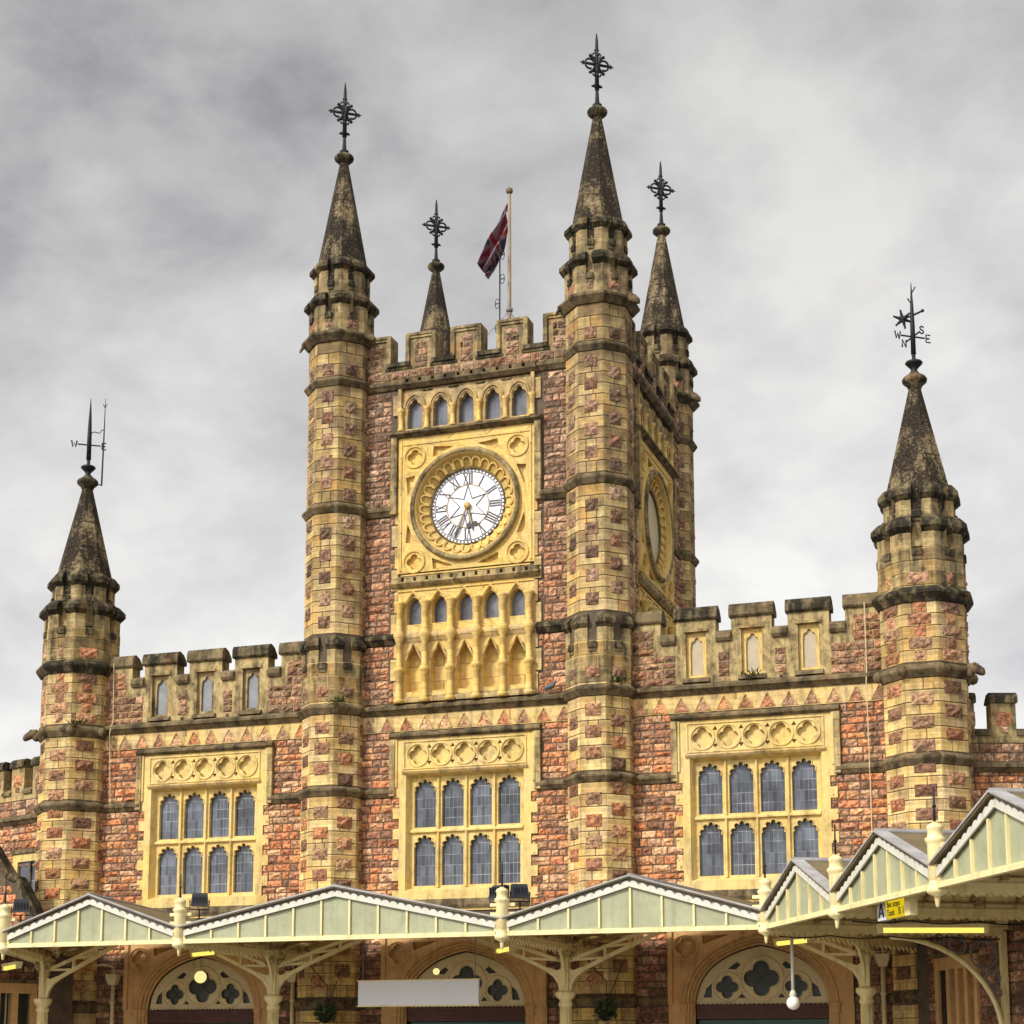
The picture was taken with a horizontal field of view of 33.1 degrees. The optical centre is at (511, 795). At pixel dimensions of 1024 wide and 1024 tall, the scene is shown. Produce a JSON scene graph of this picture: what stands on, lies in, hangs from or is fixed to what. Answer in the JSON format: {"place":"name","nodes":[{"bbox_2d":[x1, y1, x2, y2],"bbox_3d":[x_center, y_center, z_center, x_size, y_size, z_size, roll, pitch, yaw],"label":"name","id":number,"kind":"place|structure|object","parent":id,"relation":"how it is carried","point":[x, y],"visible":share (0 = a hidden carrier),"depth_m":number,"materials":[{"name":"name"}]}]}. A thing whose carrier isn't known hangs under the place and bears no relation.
{"place":"outdoors","nodes":[
{"label":"outdoors","id":0,"kind":"place"},
{"bbox_2d":[0,756,206,1023],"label":"side range","id":1,"kind":"structure","parent":0,"point":[19,784],"depth_m":52.52,"materials":[{"name":"red stone"}]},
{"bbox_2d":[10,848,35,890],"bbox_3d":[-14.406,3.535,51.673,1.850,3.860,0.340,-7,-11,37],"label":"window","id":2,"kind":"structure","parent":1,"relation":"in","point":[27,856],"depth_m":51.96,"materials":[{"name":"stone"}]},
{"bbox_2d":[23,33,985,1023],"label":"station building","id":3,"kind":"structure","parent":0,"point":[499,537],"depth_m":47.02,"materials":[{"name":"stone"}]},
{"bbox_2d":[66,716,85,726],"bbox_3d":[-12.643,-2.126,49.765,0.865,0.476,0.480,0,-9,0],"label":"ledge plant","id":4,"kind":"object","parent":3,"relation":"on","point":[76,722],"visible":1,"depth_m":49.74,"materials":[{"name":"green plant"}]},
{"bbox_2d":[94,964,120,1023],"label":"drainpipe","id":5,"kind":"object","parent":3,"relation":"attached to","point":[113,980],"visible":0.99,"depth_m":49.01,"materials":[{"name":"metal"}]},
{"bbox_2d":[122,944,268,1023],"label":"doorway","id":6,"kind":"structure","parent":3,"relation":"in","point":[229,993],"depth_m":48.70,"materials":[{"name":"stone"}]},
{"bbox_2d":[135,740,273,917],"bbox_3d":[-8.758,1.014,49.119,4.360,4.970,0.470,-3,-9,19],"label":"mullioned window","id":7,"kind":"structure","parent":3,"relation":"in","point":[202,806],"depth_m":49.23,"materials":[{"name":"stone"}]},
{"bbox_2d":[264,961,297,1023],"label":"drainpipe","id":8,"kind":"object","parent":3,"relation":"attached to","point":[292,979],"visible":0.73,"depth_m":47.18,"materials":[{"name":"metal"}]},
{"bbox_2d":[310,964,343,1023],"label":"hanging basket","id":9,"kind":"object","parent":3,"relation":"hanging from","point":[324,1015],"visible":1,"depth_m":45.60,"materials":[{"name":"green metal"}]},
{"bbox_2d":[325,695,349,705],"bbox_3d":[-4.751,-2.595,47.140,0.836,0.494,0.419,-3,-9,19],"label":"ledge plant","id":10,"kind":"object","parent":3,"relation":"on","point":[338,700],"visible":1,"depth_m":47.11,"materials":[{"name":"green plant"}]},
{"bbox_2d":[381,937,547,1023],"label":"doorway","id":11,"kind":"structure","parent":3,"relation":"in","point":[513,990],"depth_m":45.94,"materials":[{"name":"stone"}]},
{"bbox_2d":[389,723,540,909],"bbox_3d":[-1.256,0.625,46.581,4.360,4.970,0.470,-3,-9,19],"label":"mullioned window","id":12,"kind":"structure","parent":3,"relation":"in","point":[466,806],"depth_m":46.69,"materials":[{"name":"stone"}]},
{"bbox_2d":[495,236,504,331],"bbox_3d":[-0.370,-14.479,52.261,0.322,5.250,0.044,-3,-9,19],"label":"aerial mast","id":13,"kind":"object","parent":3,"relation":"on","point":[500,279],"visible":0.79,"depth_m":52.43,"materials":[{"name":"black metal"}]},
{"bbox_2d":[488,187,513,333],"bbox_3d":[-0.078,-15.277,52.496,3.270,6.900,3.270,-3,-9,19],"label":"flagpole","id":14,"kind":"object","parent":3,"relation":"on","point":[509,192],"visible":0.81,"depth_m":52.62,"materials":[{"name":"white metal"}]},
{"bbox_2d":[477,203,507,278],"bbox_3d":[-0.559,-16.997,52.823,0.894,2.410,0.515,-3,-9,19],"label":"flag","id":15,"kind":"object","parent":14,"relation":"attached to","point":[488,261],"visible":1,"depth_m":52.82,"materials":[{"name":"fabric"}]},
{"bbox_2d":[543,680,556,691],"bbox_3d":[1.015,-2.920,46.054,0.400,0.299,0.150,-3,-9,19],"label":"pigeon","id":16,"kind":"object","parent":3,"relation":"on","point":[550,686],"visible":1,"depth_m":46.00,"materials":[{"name":"grey"}]},
{"bbox_2d":[587,959,624,1023],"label":"hanging basket","id":17,"kind":"object","parent":3,"relation":"hanging from","point":[603,1014],"visible":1,"depth_m":43.13,"materials":[{"name":"green metal"}]},
{"bbox_2d":[608,674,630,685],"bbox_3d":[2.793,-3.037,44.654,0.792,0.355,0.477,-3,-9,19],"label":"ledge plant","id":18,"kind":"object","parent":3,"relation":"on","point":[618,679],"visible":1,"depth_m":44.59,"materials":[{"name":"green plant"}]},
{"bbox_2d":[741,668,766,675],"bbox_3d":[6.251,-3.193,44.308,0.721,0.360,0.396,0,-9,-1],"label":"ledge plant","id":19,"kind":"object","parent":3,"relation":"on","point":[753,672],"visible":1,"depth_m":44.29,"materials":[{"name":"green plant"}]},
{"bbox_2d":[670,703,840,901],"bbox_3d":[6.247,0.236,44.042,4.360,4.970,0.470,-3,-9,19],"label":"mullioned window","id":20,"kind":"structure","parent":3,"relation":"in","point":[754,782],"depth_m":44.17,"materials":[{"name":"stone"}]},
{"bbox_2d":[667,930,854,1023],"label":"doorway","id":21,"kind":"structure","parent":3,"relation":"in","point":[720,974],"depth_m":43.56,"materials":[{"name":"stone"}]},
{"bbox_2d":[845,943,889,1023],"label":"drainpipe","id":22,"kind":"object","parent":3,"relation":"attached to","point":[882,960],"visible":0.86,"depth_m":42.10,"materials":[{"name":"metal"}]},
{"bbox_2d":[0,0,1023,762],"label":"sky","id":23,"kind":"structure","parent":0,"point":[169,169],"materials":[{"name":"grey"}]},
{"bbox_2d":[969,693,1023,806],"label":"side range","id":24,"kind":"structure","parent":0,"point":[997,744],"depth_m":43.03,"materials":[{"name":"red stone"}]},
{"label":"pavement","id":25,"kind":"structure","parent":0,"visible":0},
{"bbox_2d":[0,951,73,1023],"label":"wing","id":26,"kind":"structure","parent":25,"relation":"on","point":[19,988],"depth_m":47.73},
{"bbox_2d":[0,979,38,1023],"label":"window","id":27,"kind":"structure","parent":26,"relation":"in","point":[12,1005],"depth_m":47.45,"materials":[{"name":"wood"}]},
{"bbox_2d":[0,846,71,965],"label":"gabled porch","id":28,"kind":"object","parent":26,"relation":"on","point":[19,887],"visible":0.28,"depth_m":47.87,"materials":[{"name":"red stone"}]},
{"bbox_2d":[32,945,119,1023],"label":"iron column","id":29,"kind":"structure","parent":25,"relation":"on","point":[43,1001],"depth_m":45.90,"materials":[{"name":"beige metal"}]},
{"bbox_2d":[6,947,61,963],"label":"gutter beam","id":30,"kind":"structure","parent":29,"relation":"on","point":[32,954],"depth_m":44.34,"materials":[{"name":"beige metal"}]},
{"bbox_2d":[0,881,16,959],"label":"gutter post","id":31,"kind":"object","parent":30,"relation":"on","point":[5,916],"visible":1,"depth_m":41.25,"materials":[{"name":"beige metal"}]},
{"bbox_2d":[11,899,30,922],"bbox_3d":[-11.838,2.796,41.602,0.470,0.590,0.300,2,-9,-11],"label":"floodlight","id":32,"kind":"object","parent":31,"relation":"attached to","point":[21,905],"visible":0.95,"depth_m":41.51,"materials":[{"name":"black metal"}]},
{"bbox_2d":[1,954,22,970],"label":"strip lamp","id":33,"kind":"object","parent":30,"relation":"hanging from","point":[7,966],"visible":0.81,"depth_m":43.74,"materials":[{"name":"beige paint"}]},
{"bbox_2d":[37,947,75,955],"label":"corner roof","id":34,"kind":"structure","parent":30,"relation":"on","point":[53,950],"depth_m":46.44,"materials":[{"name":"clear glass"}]},
{"bbox_2d":[1,892,196,955],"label":"glazed canopy","id":35,"kind":"object","parent":30,"relation":"on","point":[87,921],"visible":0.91,"depth_m":40.65,"materials":[{"name":"beige paint"}]},
{"bbox_2d":[194,959,206,982],"bbox_3d":[-8.621,4.614,47.788,0.340,1.171,0.331,-3,-9,19],"label":"globe lamp","id":36,"kind":"object","parent":35,"relation":"hanging from","point":[200,976],"depth_m":47.61,"materials":[{"name":"yellow glass"}]},
{"bbox_2d":[189,949,220,956],"bbox_3d":[-7.823,3.898,44.007,0.180,0.380,1.400,7,-11,-37],"label":"strip lamp","id":37,"kind":"object","parent":35,"relation":"hanging from","point":[194,953],"visible":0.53,"depth_m":44.06,"materials":[{"name":"beige paint"}]},
{"bbox_2d":[216,939,365,1023],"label":"iron column","id":38,"kind":"structure","parent":25,"relation":"on","point":[273,980],"depth_m":43.77,"materials":[{"name":"beige metal"}]},
{"bbox_2d":[184,941,321,963],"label":"gutter beam","id":39,"kind":"structure","parent":38,"relation":"on","point":[252,949],"depth_m":43.03,"materials":[{"name":"beige metal"}]},
{"bbox_2d":[170,874,192,955],"bbox_3d":[-7.671,2.761,39.851,0.560,1.910,0.340,-3,-9,19],"label":"gutter post","id":40,"kind":"object","parent":39,"relation":"on","point":[179,914],"visible":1,"depth_m":39.73,"materials":[{"name":"beige metal"}]},
{"bbox_2d":[189,893,209,917],"bbox_3d":[-7.255,2.559,40.054,0.470,0.590,0.300,1,-9,-6],"label":"floodlight","id":41,"kind":"object","parent":40,"relation":"attached to","point":[199,900],"visible":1,"depth_m":39.97,"materials":[{"name":"black metal"}]},
{"bbox_2d":[468,932,662,1023],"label":"iron column","id":42,"kind":"structure","parent":25,"relation":"on","point":[565,976],"depth_m":41.29,"materials":[{"name":"beige metal"}]},
{"bbox_2d":[504,934,601,957],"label":"gutter beam","id":43,"kind":"structure","parent":42,"relation":"on","point":[556,943],"depth_m":40.48,"materials":[{"name":"beige metal"}]},
{"bbox_2d":[177,884,498,949],"bbox_3d":[-2.732,3.136,42.044,7.888,1.252,7.693,-3,-9,19],"label":"glazed canopy","id":44,"kind":"object","parent":43,"relation":"on","point":[324,916],"visible":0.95,"depth_m":38.58,"materials":[{"name":"beige paint"}]},
{"bbox_2d":[357,937,480,1006],"bbox_3d":[-2.246,4.111,41.401,3.160,1.890,0.100,-3,-9,19],"label":"white sign","id":45,"kind":"object","parent":44,"relation":"hanging from","point":[418,992],"visible":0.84,"depth_m":41.26,"materials":[{"name":"beige paint"}]},
{"bbox_2d":[433,938,439,974],"bbox_3d":[-1.998,4.191,45.559,0.176,1.091,0.180,3,-9,-19],"label":"globe lamp","id":46,"kind":"object","parent":44,"relation":"hanging from","point":[436,971],"depth_m":45.45,"materials":[{"name":"yellow glass"}]},
{"bbox_2d":[494,943,516,953],"bbox_3d":[-0.165,3.460,40.780,0.180,0.490,1.200,3,-9,-18],"label":"strip lamp","id":47,"kind":"object","parent":44,"relation":"hanging from","point":[507,947],"visible":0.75,"depth_m":40.48,"materials":[{"name":"beige paint"}]},
{"bbox_2d":[490,861,515,948],"bbox_3d":[-0.216,2.374,37.329,0.560,1.910,0.340,-3,-9,19],"label":"gutter post","id":48,"kind":"object","parent":43,"relation":"on","point":[502,903],"visible":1,"depth_m":37.20,"materials":[{"name":"beige metal"}]},
{"bbox_2d":[488,885,508,902],"bbox_3d":[-0.282,2.262,37.847,0.470,0.590,0.300,-7,-11,38],"label":"floodlight","id":49,"kind":"object","parent":48,"relation":"attached to","point":[492,892],"visible":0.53,"depth_m":37.82,"materials":[{"name":"black metal"}]},
{"bbox_2d":[509,884,529,909],"bbox_3d":[0.164,2.234,37.800,0.470,0.590,0.300,2,-9,-11],"label":"floodlight","id":50,"kind":"object","parent":48,"relation":"attached to","point":[520,891],"visible":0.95,"depth_m":37.71,"materials":[{"name":"black metal"}]},
{"bbox_2d":[774,934,882,1023],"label":"iron column","id":51,"kind":"structure","parent":25,"relation":"on","point":[866,992],"depth_m":39.07,"materials":[{"name":"beige metal"}]},
{"bbox_2d":[771,931,917,951],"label":"gutter beam","id":52,"kind":"structure","parent":51,"relation":"on","point":[886,942],"depth_m":38.80,"materials":[{"name":"beige metal"}]},
{"bbox_2d":[501,873,761,943],"bbox_3d":[4.694,2.752,39.536,7.840,1.252,7.701,-3,-9,19],"label":"glazed canopy","id":53,"kind":"object","parent":52,"relation":"on","point":[625,905],"visible":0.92,"depth_m":36.42,"materials":[{"name":"beige paint"}]},
{"bbox_2d":[773,936,813,945],"bbox_3d":[6.334,3.130,38.794,0.180,0.440,1.400,4,-10,-25],"label":"strip lamp","id":54,"kind":"object","parent":53,"relation":"hanging from","point":[781,941],"visible":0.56,"depth_m":38.88,"materials":[{"name":"beige paint"}]},
{"bbox_2d":[752,851,773,943],"bbox_3d":[5.215,2.093,35.491,0.560,1.910,0.340,-3,-9,19],"label":"gutter post","id":55,"kind":"object","parent":52,"relation":"on","point":[763,891],"visible":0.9,"depth_m":35.38,"materials":[{"name":"beige metal"}]},
{"bbox_2d":[786,935,799,1009],"bbox_3d":[5.870,3.571,36.107,0.286,1.825,0.286,-3,-9,19],"label":"globe lamp","id":56,"kind":"object","parent":52,"relation":"hanging from","point":[793,1002],"visible":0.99,"depth_m":36.00,"materials":[{"name":"white glass"}]},
{"bbox_2d":[883,934,933,937],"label":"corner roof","id":57,"kind":"structure","parent":52,"relation":"on","point":[924,936],"depth_m":40.08,"materials":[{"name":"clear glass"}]},
{"bbox_2d":[916,919,1023,1023],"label":"wing","id":58,"kind":"structure","parent":25,"relation":"on","point":[951,990],"depth_m":38.16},
{"bbox_2d":[773,916,1008,937],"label":"gutter beam","id":59,"kind":"structure","parent":58,"relation":"attached to","point":[822,925],"depth_m":35.63,"materials":[{"name":"beige paint"}]},
{"bbox_2d":[779,935,999,939],"bbox_3d":[7.830,2.936,35.644,4.815,0.077,0.025,1,-9,-9],"label":"slung cable","id":60,"kind":"object","parent":59,"relation":"hanging from","point":[889,936],"visible":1,"depth_m":35.64,"materials":[{"name":"black metal"}]},
{"bbox_2d":[845,893,1023,920],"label":"gutter beam","id":61,"kind":"structure","parent":58,"relation":"attached to","point":[958,907],"depth_m":31.65,"materials":[{"name":"beige paint"}]},
{"bbox_2d":[827,824,845,928],"bbox_3d":[5.907,1.474,31.447,0.340,1.910,0.560,1,-9,-9],"label":"gutter post","id":62,"kind":"object","parent":61,"relation":"on","point":[835,869],"visible":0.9,"depth_m":31.33,"materials":[{"name":"beige metal"}]},
{"bbox_2d":[760,857,968,928],"bbox_3d":[8.079,1.886,33.884,5.392,1.252,4.184,1,-9,-9],"label":"glazed canopy","id":63,"kind":"object","parent":61,"relation":"on","point":[799,892],"visible":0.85,"depth_m":33.46,"materials":[{"name":"beige paint"}]},
{"bbox_2d":[876,919,988,932],"bbox_3d":[7.813,2.220,32.059,2.050,0.680,0.180,0,-9,0],"label":"strip lamp","id":64,"kind":"object","parent":63,"relation":"hanging from","point":[931,928],"visible":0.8,"depth_m":31.96,"materials":[{"name":"beige paint"}]},
{"bbox_2d":[852,920,1023,925],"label":"slung cable","id":65,"kind":"object","parent":61,"relation":"hanging from","point":[935,923],"visible":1,"depth_m":31.44,"materials":[{"name":"black metal"}]},
{"bbox_2d":[889,932,1009,1023],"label":"bracket","id":66,"kind":"object","parent":58,"relation":"attached to","point":[1003,1014],"depth_m":35.99,"materials":[{"name":"beige metal"}]},
{"bbox_2d":[929,948,980,1023],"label":"door","id":67,"kind":"structure","parent":58,"relation":"in","point":[962,987],"depth_m":38.62,"materials":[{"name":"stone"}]},
{"bbox_2d":[946,870,1023,897],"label":"gutter beam","id":68,"kind":"structure","parent":58,"relation":"attached to","point":[1008,884],"depth_m":27.05,"materials":[{"name":"beige metal"}]},
{"bbox_2d":[829,828,1023,911],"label":"glazed canopy","id":69,"kind":"object","parent":68,"relation":"on","point":[886,864],"visible":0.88,"depth_m":29.29,"materials":[{"name":"beige paint"}]},
{"bbox_2d":[877,895,917,920],"bbox_3d":[6.519,1.792,29.250,0.141,0.585,1.450,1,-9,-10],"label":"yellow sign","id":70,"kind":"object","parent":69,"relation":"hanging from","point":[896,908],"visible":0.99,"depth_m":29.06,"materials":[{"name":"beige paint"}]},
{"bbox_2d":[925,787,947,907],"bbox_3d":[6.653,0.806,27.090,0.340,1.910,0.560,1,-9,-9],"label":"gutter post","id":71,"kind":"object","parent":68,"relation":"on","point":[935,840],"visible":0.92,"depth_m":26.97,"materials":[{"name":"beige metal"}]},
{"bbox_2d":[928,787,1023,887],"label":"glazed canopy","id":72,"kind":"object","parent":68,"relation":"on","point":[985,840],"visible":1,"depth_m":25.19,"materials":[{"name":"beige paint"}]}
]}

